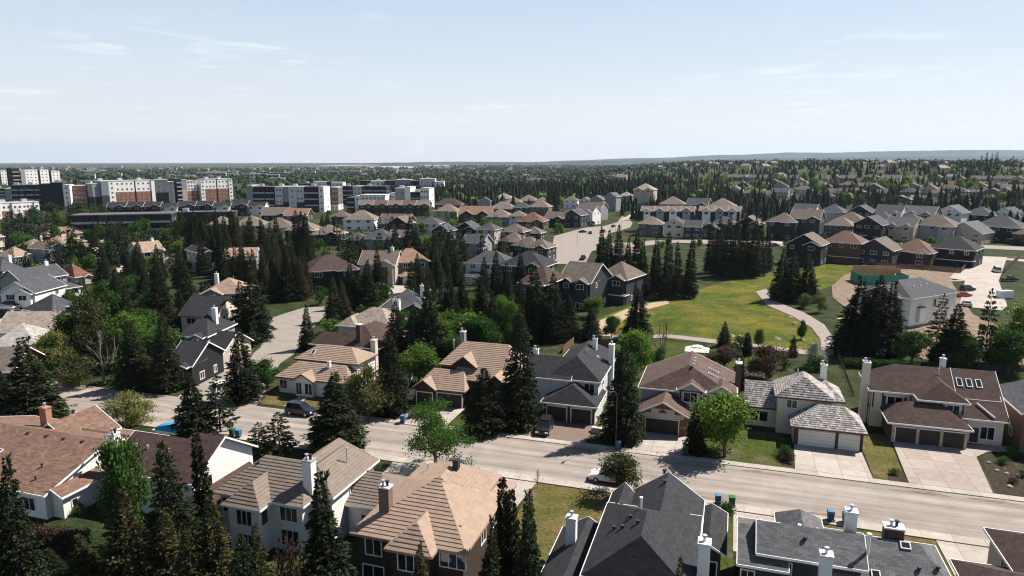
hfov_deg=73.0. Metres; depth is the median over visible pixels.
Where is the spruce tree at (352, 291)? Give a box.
[343,262,364,307]
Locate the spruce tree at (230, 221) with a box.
[226,211,236,244]
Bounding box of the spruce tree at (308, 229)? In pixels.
[300,213,315,256]
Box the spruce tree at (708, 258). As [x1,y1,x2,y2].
[702,220,715,273]
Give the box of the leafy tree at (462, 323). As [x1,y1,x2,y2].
[456,309,481,340]
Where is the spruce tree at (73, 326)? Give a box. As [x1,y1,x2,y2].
[67,318,96,356]
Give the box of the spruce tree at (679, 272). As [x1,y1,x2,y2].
[669,241,684,295]
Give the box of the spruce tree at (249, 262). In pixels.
[243,251,258,284]
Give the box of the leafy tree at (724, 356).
[704,345,738,366]
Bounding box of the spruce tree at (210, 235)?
[207,221,215,249]
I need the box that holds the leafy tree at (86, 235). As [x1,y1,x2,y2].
[82,229,92,240]
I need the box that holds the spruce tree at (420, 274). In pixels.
[414,262,427,292]
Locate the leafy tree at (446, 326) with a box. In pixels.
[439,319,467,352]
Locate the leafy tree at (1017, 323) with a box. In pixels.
[985,296,1023,365]
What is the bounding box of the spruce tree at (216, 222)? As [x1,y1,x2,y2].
[213,217,221,236]
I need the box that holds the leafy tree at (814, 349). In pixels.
[803,340,827,363]
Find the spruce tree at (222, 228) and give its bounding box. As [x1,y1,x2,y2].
[220,215,226,233]
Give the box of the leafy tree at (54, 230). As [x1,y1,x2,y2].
[47,224,65,235]
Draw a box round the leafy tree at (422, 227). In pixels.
[417,221,427,234]
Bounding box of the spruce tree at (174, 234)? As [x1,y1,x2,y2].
[171,225,179,252]
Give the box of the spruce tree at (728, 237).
[719,212,735,275]
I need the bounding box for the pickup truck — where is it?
[999,275,1019,281]
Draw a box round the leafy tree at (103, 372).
[75,326,120,383]
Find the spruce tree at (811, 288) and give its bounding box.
[797,253,821,300]
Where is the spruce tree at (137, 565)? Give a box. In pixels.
[121,521,168,575]
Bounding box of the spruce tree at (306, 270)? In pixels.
[299,249,315,296]
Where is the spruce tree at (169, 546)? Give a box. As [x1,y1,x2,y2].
[146,505,191,575]
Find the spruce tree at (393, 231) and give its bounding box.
[390,230,397,248]
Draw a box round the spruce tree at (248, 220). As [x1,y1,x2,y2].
[243,212,256,243]
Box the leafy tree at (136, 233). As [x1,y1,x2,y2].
[130,229,140,240]
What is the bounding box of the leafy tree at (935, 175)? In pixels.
[930,171,939,181]
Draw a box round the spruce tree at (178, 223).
[175,217,181,237]
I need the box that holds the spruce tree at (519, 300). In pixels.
[513,278,525,313]
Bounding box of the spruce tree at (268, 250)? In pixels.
[259,233,271,273]
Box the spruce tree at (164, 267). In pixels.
[160,252,169,277]
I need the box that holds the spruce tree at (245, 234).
[242,220,253,246]
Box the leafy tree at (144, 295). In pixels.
[135,287,176,306]
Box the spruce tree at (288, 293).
[276,245,299,301]
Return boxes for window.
[5,294,14,299]
[18,295,26,300]
[22,496,35,511]
[71,496,78,506]
[186,317,195,323]
[199,370,204,379]
[208,473,212,484]
[222,496,228,511]
[235,509,252,526]
[237,532,254,547]
[260,508,268,527]
[279,379,287,388]
[279,505,297,523]
[280,528,299,547]
[295,382,302,394]
[304,383,312,395]
[314,272,322,277]
[349,482,355,493]
[360,513,367,520]
[362,563,384,575]
[364,538,381,557]
[397,554,421,572]
[403,263,409,267]
[439,552,465,571]
[480,528,485,546]
[529,379,537,387]
[575,303,582,308]
[576,284,583,289]
[584,383,594,392]
[612,280,619,285]
[683,391,697,402]
[709,561,717,575]
[740,568,754,575]
[750,409,768,421]
[782,562,792,575]
[786,399,797,408]
[886,396,902,403]
[946,404,960,414]
[979,426,995,440]
[1000,558,1007,567]
[1008,424,1012,435]
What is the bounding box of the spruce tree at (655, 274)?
[648,234,662,294]
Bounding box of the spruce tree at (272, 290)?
[265,252,283,301]
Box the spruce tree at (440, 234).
[438,228,445,254]
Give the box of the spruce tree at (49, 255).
[43,231,60,263]
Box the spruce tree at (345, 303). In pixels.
[335,280,352,319]
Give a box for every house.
[0,234,5,251]
[0,245,33,262]
[0,254,23,274]
[0,259,68,289]
[0,274,66,316]
[0,306,87,337]
[0,321,49,347]
[0,345,44,387]
[0,402,169,519]
[17,235,42,246]
[22,294,72,310]
[27,241,65,262]
[46,231,86,245]
[57,226,85,239]
[58,277,82,294]
[63,262,92,284]
[101,428,258,525]
[106,202,127,212]
[126,202,144,211]
[126,238,165,264]
[143,201,162,211]
[161,203,177,210]
[167,339,226,388]
[176,305,237,340]
[177,201,197,210]
[177,294,239,330]
[185,244,212,272]
[195,200,215,210]
[200,271,255,300]
[209,216,228,227]
[209,329,253,366]
[213,202,231,209]
[213,438,407,555]
[223,246,260,268]
[231,200,249,215]
[236,215,268,231]
[248,202,269,215]
[260,206,289,219]
[263,217,292,232]
[274,336,378,397]
[283,208,314,222]
[283,221,321,239]
[305,254,359,293]
[308,321,406,363]
[309,224,347,243]
[330,210,350,223]
[335,296,407,332]
[342,210,378,229]
[343,232,365,247]
[349,458,516,575]
[357,245,401,285]
[358,200,374,213]
[360,228,399,249]
[373,200,388,215]
[377,213,416,229]
[380,283,436,313]
[387,200,402,213]
[387,215,415,230]
[390,229,410,244]
[398,247,429,284]
[401,200,416,215]
[411,328,526,407]
[415,200,431,215]
[416,216,444,233]
[431,223,457,240]
[434,198,464,208]
[435,204,458,216]
[456,220,479,237]
[458,206,494,222]
[460,233,492,258]
[464,250,512,284]
[475,222,502,243]
[478,197,491,205]
[485,209,511,224]
[493,193,511,200]
[494,201,513,213]
[497,232,525,250]
[500,251,558,283]
[501,223,531,236]
[506,196,522,204]
[509,210,526,223]
[512,202,529,213]
[512,236,537,256]
[515,212,548,229]
[517,263,563,314]
[520,194,536,204]
[523,335,616,424]
[525,239,557,259]
[528,200,551,216]
[530,226,545,239]
[534,197,546,202]
[541,469,727,575]
[545,211,566,226]
[561,261,612,311]
[563,196,578,207]
[566,208,588,226]
[576,205,601,224]
[579,197,589,204]
[586,201,608,219]
[589,195,604,201]
[603,242,639,262]
[604,192,621,211]
[608,261,646,304]
[621,192,632,204]
[633,183,657,206]
[638,215,664,236]
[638,351,741,435]
[640,205,654,220]
[654,206,668,222]
[660,196,685,205]
[663,216,683,237]
[667,206,681,221]
[680,205,696,219]
[683,219,704,238]
[686,198,711,219]
[698,205,715,224]
[702,222,719,238]
[710,198,736,205]
[713,215,735,236]
[714,205,728,220]
[726,185,743,194]
[727,206,742,220]
[728,174,744,180]
[734,215,764,238]
[736,504,950,575]
[737,181,750,187]
[743,360,867,451]
[744,189,750,196]
[748,175,767,180]
[757,190,772,198]
[766,212,798,239]
[772,188,790,197]
[774,181,789,187]
[785,232,829,265]
[790,209,825,236]
[793,203,821,209]
[794,178,808,185]
[795,185,812,193]
[800,189,812,196]
[815,175,829,181]
[822,204,848,222]
[823,217,854,236]
[825,230,868,263]
[826,188,842,194]
[831,211,864,221]
[839,181,851,186]
[840,175,856,182]
[846,190,870,197]
[847,204,874,216]
[850,265,908,284]
[853,215,889,240]
[857,277,959,328]
[858,182,877,188]
[858,354,1009,448]
[860,236,901,264]
[862,183,885,192]
[864,174,878,180]
[874,204,907,216]
[875,211,893,219]
[877,189,888,196]
[882,175,901,181]
[886,216,921,240]
[890,195,912,202]
[899,238,938,266]
[900,188,919,195]
[902,213,923,219]
[904,205,942,218]
[908,182,921,188]
[910,176,925,181]
[917,214,959,241]
[919,184,939,193]
[929,175,945,181]
[931,189,944,196]
[931,235,985,267]
[938,184,957,193]
[941,204,971,222]
[949,527,1023,575]
[950,187,970,193]
[956,220,994,243]
[968,189,983,194]
[968,206,998,221]
[971,175,991,181]
[981,215,1023,242]
[983,188,999,195]
[990,175,1005,181]
[991,181,1007,187]
[996,207,1022,221]
[999,187,1014,194]
[999,380,1023,449]
[1000,184,1023,190]
[1004,175,1015,181]
[1007,176,1023,182]
[1011,228,1023,244]
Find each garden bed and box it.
[778,447,792,466]
[888,469,906,482]
[980,455,1023,496]
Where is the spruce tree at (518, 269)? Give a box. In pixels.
[512,250,526,290]
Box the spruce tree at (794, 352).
[787,335,798,357]
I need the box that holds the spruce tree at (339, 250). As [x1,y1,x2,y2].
[336,241,344,258]
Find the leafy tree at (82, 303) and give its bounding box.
[63,286,112,359]
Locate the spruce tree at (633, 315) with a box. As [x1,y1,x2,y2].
[617,288,654,337]
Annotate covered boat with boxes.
[152,422,177,434]
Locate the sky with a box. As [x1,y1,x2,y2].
[0,0,1023,162]
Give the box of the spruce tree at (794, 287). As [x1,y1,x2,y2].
[781,251,804,303]
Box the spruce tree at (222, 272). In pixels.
[212,241,230,284]
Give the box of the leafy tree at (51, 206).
[42,201,63,215]
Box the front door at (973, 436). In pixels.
[969,428,978,442]
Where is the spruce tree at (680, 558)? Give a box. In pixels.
[676,554,683,575]
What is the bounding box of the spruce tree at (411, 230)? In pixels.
[399,217,419,250]
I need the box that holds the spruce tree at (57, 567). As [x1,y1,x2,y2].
[38,548,75,575]
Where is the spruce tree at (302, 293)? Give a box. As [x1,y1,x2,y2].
[293,256,310,299]
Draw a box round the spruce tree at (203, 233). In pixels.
[197,218,215,258]
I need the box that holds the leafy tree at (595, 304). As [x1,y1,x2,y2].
[579,296,604,317]
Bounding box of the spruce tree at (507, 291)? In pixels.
[499,263,515,299]
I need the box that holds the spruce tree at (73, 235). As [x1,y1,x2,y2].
[63,219,83,260]
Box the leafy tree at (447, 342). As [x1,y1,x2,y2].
[440,334,459,352]
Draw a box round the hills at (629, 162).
[184,156,1023,164]
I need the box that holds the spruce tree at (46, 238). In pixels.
[44,224,49,239]
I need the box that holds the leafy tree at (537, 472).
[533,468,540,487]
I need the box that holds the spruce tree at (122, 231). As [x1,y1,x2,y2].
[117,225,129,258]
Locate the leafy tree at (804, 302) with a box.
[797,292,812,307]
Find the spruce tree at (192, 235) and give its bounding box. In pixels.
[188,223,197,245]
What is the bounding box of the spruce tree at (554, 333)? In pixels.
[538,272,570,343]
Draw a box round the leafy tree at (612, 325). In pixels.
[602,315,621,337]
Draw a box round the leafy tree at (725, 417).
[680,384,759,456]
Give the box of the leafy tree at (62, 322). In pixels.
[47,311,98,344]
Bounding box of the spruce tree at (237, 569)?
[228,533,264,575]
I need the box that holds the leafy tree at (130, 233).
[127,230,135,240]
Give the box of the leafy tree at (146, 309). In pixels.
[136,306,155,315]
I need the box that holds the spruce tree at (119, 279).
[107,267,133,307]
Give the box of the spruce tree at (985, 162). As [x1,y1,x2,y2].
[983,152,989,170]
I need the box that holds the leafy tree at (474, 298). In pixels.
[468,294,496,311]
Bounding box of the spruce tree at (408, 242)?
[404,237,411,248]
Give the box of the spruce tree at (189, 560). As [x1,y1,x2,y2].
[171,526,210,575]
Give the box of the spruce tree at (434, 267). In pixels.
[432,254,446,281]
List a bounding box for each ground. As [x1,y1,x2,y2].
[0,163,1023,575]
[832,264,1023,364]
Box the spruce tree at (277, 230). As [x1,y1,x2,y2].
[272,216,285,251]
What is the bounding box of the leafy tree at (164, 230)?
[155,226,170,238]
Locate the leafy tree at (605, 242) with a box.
[602,238,610,247]
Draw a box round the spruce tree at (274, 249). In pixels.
[267,239,280,268]
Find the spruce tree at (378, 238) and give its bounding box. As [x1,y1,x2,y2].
[374,233,386,249]
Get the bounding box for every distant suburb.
[8,159,1012,177]
[15,165,551,179]
[612,160,1023,180]
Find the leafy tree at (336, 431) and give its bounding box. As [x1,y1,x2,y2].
[319,424,348,442]
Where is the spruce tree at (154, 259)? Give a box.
[149,244,166,284]
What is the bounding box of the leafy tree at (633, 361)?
[614,347,641,386]
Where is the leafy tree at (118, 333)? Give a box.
[93,326,134,365]
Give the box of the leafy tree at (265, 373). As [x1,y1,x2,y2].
[251,356,285,387]
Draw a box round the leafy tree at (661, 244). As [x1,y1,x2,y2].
[659,240,664,248]
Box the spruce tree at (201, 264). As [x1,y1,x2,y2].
[194,236,210,274]
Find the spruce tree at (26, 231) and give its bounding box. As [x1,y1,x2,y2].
[22,211,34,236]
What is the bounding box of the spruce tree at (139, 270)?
[135,259,150,291]
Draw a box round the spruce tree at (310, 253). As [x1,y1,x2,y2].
[307,246,313,261]
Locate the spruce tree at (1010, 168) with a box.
[1008,156,1014,170]
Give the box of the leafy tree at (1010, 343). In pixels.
[980,328,1023,373]
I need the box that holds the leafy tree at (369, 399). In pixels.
[344,361,398,420]
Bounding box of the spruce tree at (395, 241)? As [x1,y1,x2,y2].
[392,234,401,249]
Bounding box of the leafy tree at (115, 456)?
[92,432,155,528]
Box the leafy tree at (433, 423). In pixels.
[402,389,479,467]
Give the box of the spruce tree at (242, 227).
[241,222,244,239]
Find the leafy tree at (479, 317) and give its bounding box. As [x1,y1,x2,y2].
[463,312,500,341]
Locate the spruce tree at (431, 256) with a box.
[428,242,443,270]
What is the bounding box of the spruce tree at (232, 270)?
[228,246,241,278]
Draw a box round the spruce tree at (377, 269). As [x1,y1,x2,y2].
[371,247,387,287]
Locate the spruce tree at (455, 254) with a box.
[449,245,462,271]
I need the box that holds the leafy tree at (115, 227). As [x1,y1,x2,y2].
[112,223,123,239]
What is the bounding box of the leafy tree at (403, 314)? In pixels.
[396,309,417,330]
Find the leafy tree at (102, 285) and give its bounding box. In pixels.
[87,276,127,301]
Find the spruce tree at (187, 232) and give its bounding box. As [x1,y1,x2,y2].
[181,211,191,243]
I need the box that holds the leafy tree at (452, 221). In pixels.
[448,219,455,226]
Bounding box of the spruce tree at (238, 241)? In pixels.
[234,233,241,247]
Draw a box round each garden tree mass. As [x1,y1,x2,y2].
[0,259,265,381]
[1,216,227,263]
[2,207,228,267]
[5,194,351,214]
[313,229,533,343]
[314,205,540,274]
[424,203,594,228]
[705,163,1010,195]
[749,183,1023,208]
[766,221,1023,246]
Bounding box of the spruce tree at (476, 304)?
[472,274,489,316]
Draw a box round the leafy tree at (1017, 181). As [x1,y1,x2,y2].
[1010,177,1020,184]
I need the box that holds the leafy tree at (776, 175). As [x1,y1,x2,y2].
[772,173,780,180]
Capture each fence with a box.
[57,376,80,385]
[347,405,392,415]
[562,336,573,352]
[585,334,612,346]
[834,263,866,287]
[838,352,853,395]
[875,263,960,272]
[1004,255,1019,272]
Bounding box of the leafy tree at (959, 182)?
[953,177,965,187]
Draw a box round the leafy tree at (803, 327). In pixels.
[797,320,808,337]
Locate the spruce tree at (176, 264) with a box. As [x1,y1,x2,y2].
[170,249,185,287]
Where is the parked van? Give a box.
[992,266,1001,272]
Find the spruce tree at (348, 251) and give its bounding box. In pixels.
[343,232,358,262]
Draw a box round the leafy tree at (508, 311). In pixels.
[498,298,523,341]
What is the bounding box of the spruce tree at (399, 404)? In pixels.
[374,332,412,418]
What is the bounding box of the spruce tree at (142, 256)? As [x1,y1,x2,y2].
[128,240,149,277]
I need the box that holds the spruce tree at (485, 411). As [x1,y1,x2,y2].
[457,367,510,440]
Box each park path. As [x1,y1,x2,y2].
[610,334,832,354]
[756,289,833,354]
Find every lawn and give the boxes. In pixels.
[259,390,377,416]
[449,409,543,435]
[512,483,610,566]
[598,338,747,375]
[693,429,792,468]
[720,515,732,575]
[792,264,859,290]
[823,524,952,575]
[863,433,900,479]
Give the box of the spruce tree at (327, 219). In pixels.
[323,213,331,225]
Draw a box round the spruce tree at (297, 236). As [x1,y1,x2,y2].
[293,211,314,256]
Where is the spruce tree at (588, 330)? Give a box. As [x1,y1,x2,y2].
[578,307,603,340]
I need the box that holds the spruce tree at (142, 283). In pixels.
[132,267,148,303]
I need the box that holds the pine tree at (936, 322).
[923,293,948,340]
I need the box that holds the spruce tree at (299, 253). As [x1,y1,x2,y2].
[296,247,302,264]
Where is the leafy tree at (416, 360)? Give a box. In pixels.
[394,338,439,381]
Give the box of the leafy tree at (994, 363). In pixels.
[979,345,1003,368]
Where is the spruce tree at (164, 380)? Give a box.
[144,311,188,392]
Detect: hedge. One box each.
[9,519,93,558]
[843,357,937,368]
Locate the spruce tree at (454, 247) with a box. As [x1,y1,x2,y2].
[450,239,465,274]
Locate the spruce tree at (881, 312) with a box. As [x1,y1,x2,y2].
[851,274,901,358]
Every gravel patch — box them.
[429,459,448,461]
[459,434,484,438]
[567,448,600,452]
[700,496,747,503]
[743,470,785,475]
[808,512,841,517]
[890,489,950,496]
[968,498,1020,504]
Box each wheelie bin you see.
[228,427,235,436]
[234,428,241,437]
[400,414,405,422]
[615,440,620,449]
[683,445,687,455]
[715,493,721,504]
[729,495,735,506]
[827,509,834,521]
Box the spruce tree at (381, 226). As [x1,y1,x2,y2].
[376,217,384,229]
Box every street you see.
[116,257,168,273]
[169,306,325,409]
[389,285,448,294]
[553,217,631,263]
[585,240,1023,251]
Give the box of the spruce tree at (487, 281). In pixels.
[475,257,491,296]
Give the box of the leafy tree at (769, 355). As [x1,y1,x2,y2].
[743,343,792,377]
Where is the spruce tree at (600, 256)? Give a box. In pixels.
[595,225,608,264]
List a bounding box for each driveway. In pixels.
[384,462,418,476]
[396,405,466,424]
[501,478,535,506]
[527,420,595,442]
[632,431,690,455]
[733,511,773,550]
[794,444,871,477]
[892,441,1023,492]
[936,540,988,575]
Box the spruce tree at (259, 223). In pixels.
[254,218,264,244]
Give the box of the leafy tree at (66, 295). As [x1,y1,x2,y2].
[60,290,74,301]
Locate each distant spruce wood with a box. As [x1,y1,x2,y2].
[365,173,673,202]
[414,159,1023,209]
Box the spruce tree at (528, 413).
[498,305,544,431]
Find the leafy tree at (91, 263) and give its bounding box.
[79,253,98,269]
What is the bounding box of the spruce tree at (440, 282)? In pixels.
[433,261,445,298]
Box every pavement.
[63,409,989,547]
[359,416,1023,501]
[771,241,1023,261]
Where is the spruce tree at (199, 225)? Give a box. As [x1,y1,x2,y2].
[196,214,207,245]
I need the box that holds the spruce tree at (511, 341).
[506,311,528,354]
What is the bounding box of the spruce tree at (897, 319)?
[873,280,908,357]
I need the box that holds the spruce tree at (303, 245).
[297,216,315,261]
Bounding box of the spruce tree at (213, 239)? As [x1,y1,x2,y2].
[211,237,215,258]
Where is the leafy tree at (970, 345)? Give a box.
[934,333,990,368]
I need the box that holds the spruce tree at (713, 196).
[708,185,714,200]
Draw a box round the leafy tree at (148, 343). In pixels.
[137,324,183,366]
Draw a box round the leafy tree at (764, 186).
[760,183,766,189]
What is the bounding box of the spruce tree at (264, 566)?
[247,521,274,575]
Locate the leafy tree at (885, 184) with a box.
[879,178,889,188]
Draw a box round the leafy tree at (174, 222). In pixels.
[167,218,176,230]
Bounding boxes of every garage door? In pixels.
[0,309,9,316]
[416,391,432,405]
[436,392,462,407]
[464,278,476,284]
[546,405,566,421]
[570,407,591,423]
[645,416,679,435]
[798,429,835,448]
[838,434,859,451]
[894,426,916,442]
[918,428,940,445]
[942,431,964,448]
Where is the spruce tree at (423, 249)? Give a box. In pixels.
[421,237,429,262]
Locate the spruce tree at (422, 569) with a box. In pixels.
[412,540,428,575]
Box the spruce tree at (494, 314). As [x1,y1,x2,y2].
[487,292,502,343]
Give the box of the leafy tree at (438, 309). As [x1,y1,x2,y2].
[411,302,444,334]
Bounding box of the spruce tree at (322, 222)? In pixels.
[318,215,324,226]
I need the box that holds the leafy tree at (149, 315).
[133,307,179,353]
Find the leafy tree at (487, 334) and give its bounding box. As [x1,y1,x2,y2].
[466,318,506,342]
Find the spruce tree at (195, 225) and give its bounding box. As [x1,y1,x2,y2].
[192,212,199,240]
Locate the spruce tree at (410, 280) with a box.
[404,261,419,292]
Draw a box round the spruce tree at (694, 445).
[682,403,710,456]
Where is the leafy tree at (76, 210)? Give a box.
[72,204,83,213]
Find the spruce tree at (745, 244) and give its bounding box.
[736,211,752,273]
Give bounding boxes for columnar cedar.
[189,432,217,538]
[493,477,513,575]
[501,489,520,575]
[733,355,745,389]
[741,333,753,355]
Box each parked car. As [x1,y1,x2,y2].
[210,380,229,393]
[284,400,315,416]
[535,414,553,435]
[589,467,626,483]
[957,291,972,296]
[959,285,975,291]
[961,300,972,306]
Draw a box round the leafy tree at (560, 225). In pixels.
[557,223,563,231]
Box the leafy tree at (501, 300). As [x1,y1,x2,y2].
[496,294,510,319]
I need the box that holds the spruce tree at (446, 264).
[440,247,451,277]
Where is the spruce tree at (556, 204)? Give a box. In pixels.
[549,186,560,211]
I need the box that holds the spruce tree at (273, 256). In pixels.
[269,243,280,275]
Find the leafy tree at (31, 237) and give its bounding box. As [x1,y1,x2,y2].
[21,234,36,241]
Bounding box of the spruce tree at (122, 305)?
[119,285,134,313]
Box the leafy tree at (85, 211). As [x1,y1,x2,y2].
[78,208,89,212]
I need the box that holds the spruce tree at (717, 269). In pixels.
[708,215,727,276]
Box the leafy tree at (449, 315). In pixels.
[437,308,466,336]
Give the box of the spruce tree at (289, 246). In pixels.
[282,233,298,279]
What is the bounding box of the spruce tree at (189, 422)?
[167,373,217,437]
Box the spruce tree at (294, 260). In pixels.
[290,250,298,280]
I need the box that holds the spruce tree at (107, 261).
[101,246,111,272]
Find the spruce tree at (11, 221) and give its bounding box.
[5,212,18,242]
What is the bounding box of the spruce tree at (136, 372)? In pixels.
[108,319,155,391]
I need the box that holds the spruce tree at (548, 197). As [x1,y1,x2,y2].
[545,191,554,210]
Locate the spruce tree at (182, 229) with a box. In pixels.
[181,219,185,240]
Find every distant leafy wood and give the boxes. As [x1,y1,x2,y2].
[441,161,1019,204]
[611,161,1022,207]
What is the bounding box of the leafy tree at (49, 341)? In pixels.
[34,329,64,354]
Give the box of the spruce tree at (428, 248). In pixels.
[423,238,432,258]
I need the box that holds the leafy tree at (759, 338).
[753,328,765,346]
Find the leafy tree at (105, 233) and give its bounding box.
[100,225,115,239]
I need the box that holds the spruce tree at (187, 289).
[173,252,198,302]
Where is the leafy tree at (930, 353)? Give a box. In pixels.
[925,343,944,358]
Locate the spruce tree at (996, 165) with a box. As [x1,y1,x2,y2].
[994,152,998,169]
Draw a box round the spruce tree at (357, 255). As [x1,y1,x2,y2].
[349,245,358,262]
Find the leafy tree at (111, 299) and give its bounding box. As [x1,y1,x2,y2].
[96,288,130,321]
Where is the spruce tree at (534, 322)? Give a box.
[521,265,554,341]
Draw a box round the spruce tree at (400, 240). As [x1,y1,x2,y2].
[398,237,404,247]
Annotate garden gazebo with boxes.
[685,345,709,357]
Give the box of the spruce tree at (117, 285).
[110,269,131,308]
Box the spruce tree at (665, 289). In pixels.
[656,231,678,298]
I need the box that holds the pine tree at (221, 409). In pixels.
[200,375,240,431]
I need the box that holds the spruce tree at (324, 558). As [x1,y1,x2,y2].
[298,468,358,575]
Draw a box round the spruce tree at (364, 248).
[357,238,365,273]
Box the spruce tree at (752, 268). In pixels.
[743,216,762,277]
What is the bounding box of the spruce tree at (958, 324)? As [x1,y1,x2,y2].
[926,304,981,369]
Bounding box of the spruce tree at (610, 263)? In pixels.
[603,230,615,268]
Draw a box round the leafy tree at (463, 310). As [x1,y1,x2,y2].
[456,306,471,317]
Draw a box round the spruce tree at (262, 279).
[256,246,269,293]
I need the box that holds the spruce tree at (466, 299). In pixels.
[456,275,472,314]
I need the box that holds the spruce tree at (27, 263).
[23,252,31,267]
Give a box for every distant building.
[83,174,95,177]
[196,173,226,176]
[205,171,237,172]
[249,173,259,180]
[266,174,279,178]
[318,171,338,173]
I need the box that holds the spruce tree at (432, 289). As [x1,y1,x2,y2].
[423,268,437,301]
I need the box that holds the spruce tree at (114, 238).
[107,222,117,255]
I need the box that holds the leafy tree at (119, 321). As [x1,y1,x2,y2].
[95,309,152,362]
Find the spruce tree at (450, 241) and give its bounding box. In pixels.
[440,230,456,263]
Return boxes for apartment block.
[0,170,7,184]
[0,186,11,201]
[0,199,39,218]
[6,168,60,185]
[10,182,41,209]
[39,180,73,210]
[69,211,176,238]
[72,185,88,208]
[85,178,155,205]
[154,177,175,202]
[169,178,197,202]
[177,208,237,225]
[196,177,233,201]
[246,184,330,211]
[298,181,345,186]
[330,186,342,209]
[342,184,389,204]
[346,194,389,211]
[360,177,444,188]
[388,185,433,206]
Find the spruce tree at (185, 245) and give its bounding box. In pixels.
[181,233,188,260]
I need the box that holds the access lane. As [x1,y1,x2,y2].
[950,256,1006,309]
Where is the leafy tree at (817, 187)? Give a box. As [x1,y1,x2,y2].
[813,184,821,191]
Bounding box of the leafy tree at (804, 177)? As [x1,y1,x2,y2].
[798,172,809,180]
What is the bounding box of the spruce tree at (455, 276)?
[450,254,464,285]
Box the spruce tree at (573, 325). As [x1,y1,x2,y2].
[556,295,582,341]
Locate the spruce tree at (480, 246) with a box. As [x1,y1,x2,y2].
[476,234,487,254]
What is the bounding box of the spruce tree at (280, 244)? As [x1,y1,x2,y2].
[278,233,285,258]
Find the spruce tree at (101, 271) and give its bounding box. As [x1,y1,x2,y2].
[91,245,110,292]
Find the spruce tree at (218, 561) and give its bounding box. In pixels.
[193,493,241,575]
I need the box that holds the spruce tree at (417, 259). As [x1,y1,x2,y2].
[413,254,422,285]
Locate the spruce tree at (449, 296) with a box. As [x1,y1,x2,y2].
[439,269,460,316]
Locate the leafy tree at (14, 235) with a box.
[7,231,21,243]
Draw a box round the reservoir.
[371,166,416,167]
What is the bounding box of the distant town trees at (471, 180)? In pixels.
[6,167,609,187]
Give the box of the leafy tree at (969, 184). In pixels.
[965,181,974,188]
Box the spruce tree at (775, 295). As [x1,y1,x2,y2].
[765,248,790,301]
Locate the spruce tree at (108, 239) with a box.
[102,223,119,261]
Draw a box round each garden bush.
[71,500,90,516]
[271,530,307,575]
[316,317,340,331]
[407,407,416,417]
[647,350,655,360]
[649,352,665,364]
[654,347,666,356]
[718,500,737,517]
[725,344,739,358]
[730,334,744,347]
[773,444,793,457]
[778,358,793,369]
[778,451,795,464]
[806,357,830,371]
[889,467,901,475]
[994,455,1012,463]
[1004,443,1023,457]
[1007,476,1019,484]
[1017,469,1023,476]
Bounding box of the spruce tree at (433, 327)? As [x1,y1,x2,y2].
[416,280,449,360]
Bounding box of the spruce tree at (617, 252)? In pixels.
[613,225,624,265]
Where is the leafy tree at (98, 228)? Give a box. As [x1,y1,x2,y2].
[91,224,103,236]
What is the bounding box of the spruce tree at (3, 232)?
[0,218,10,247]
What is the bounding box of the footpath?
[284,396,308,405]
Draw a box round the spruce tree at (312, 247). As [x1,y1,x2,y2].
[304,237,316,263]
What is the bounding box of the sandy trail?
[599,300,668,335]
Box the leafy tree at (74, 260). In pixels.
[67,257,81,267]
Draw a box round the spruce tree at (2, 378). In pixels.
[0,369,9,415]
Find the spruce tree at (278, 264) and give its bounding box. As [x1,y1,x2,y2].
[269,253,282,295]
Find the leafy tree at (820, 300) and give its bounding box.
[813,294,829,312]
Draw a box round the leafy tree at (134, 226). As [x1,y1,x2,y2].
[125,221,149,238]
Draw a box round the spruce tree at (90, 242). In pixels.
[88,223,100,247]
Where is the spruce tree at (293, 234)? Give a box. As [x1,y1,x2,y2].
[290,209,300,253]
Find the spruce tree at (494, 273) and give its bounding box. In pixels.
[488,251,506,298]
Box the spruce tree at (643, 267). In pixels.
[637,238,652,296]
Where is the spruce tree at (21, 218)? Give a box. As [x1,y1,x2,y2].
[17,210,27,227]
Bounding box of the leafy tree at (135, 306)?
[131,299,140,308]
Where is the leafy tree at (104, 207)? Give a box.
[98,203,107,212]
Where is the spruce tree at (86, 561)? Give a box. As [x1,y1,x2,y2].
[63,533,109,575]
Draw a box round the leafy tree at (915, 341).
[888,329,935,361]
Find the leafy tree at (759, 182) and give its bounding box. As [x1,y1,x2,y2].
[756,179,762,187]
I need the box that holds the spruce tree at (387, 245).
[383,236,391,249]
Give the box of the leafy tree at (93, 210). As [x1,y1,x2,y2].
[84,207,99,212]
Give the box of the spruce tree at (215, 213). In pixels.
[212,209,220,235]
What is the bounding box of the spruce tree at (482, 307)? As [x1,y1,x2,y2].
[477,293,487,316]
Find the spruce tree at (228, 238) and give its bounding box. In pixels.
[214,223,232,271]
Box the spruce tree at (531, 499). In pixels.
[519,488,540,573]
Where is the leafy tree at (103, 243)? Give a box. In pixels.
[96,239,115,256]
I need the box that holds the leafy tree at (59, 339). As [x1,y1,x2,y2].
[30,327,78,366]
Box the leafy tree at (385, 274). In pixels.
[377,268,387,279]
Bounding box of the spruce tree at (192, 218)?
[189,211,196,232]
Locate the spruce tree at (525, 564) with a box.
[512,490,545,575]
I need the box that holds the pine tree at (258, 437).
[246,422,272,453]
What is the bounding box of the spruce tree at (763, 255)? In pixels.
[754,219,769,275]
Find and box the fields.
[326,165,363,165]
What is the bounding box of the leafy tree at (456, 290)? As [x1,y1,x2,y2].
[442,287,463,309]
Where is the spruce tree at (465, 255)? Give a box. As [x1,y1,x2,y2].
[456,235,469,263]
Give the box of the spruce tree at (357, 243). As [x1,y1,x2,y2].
[354,236,359,254]
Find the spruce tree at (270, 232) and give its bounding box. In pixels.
[264,223,275,257]
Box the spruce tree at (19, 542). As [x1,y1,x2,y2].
[0,452,53,575]

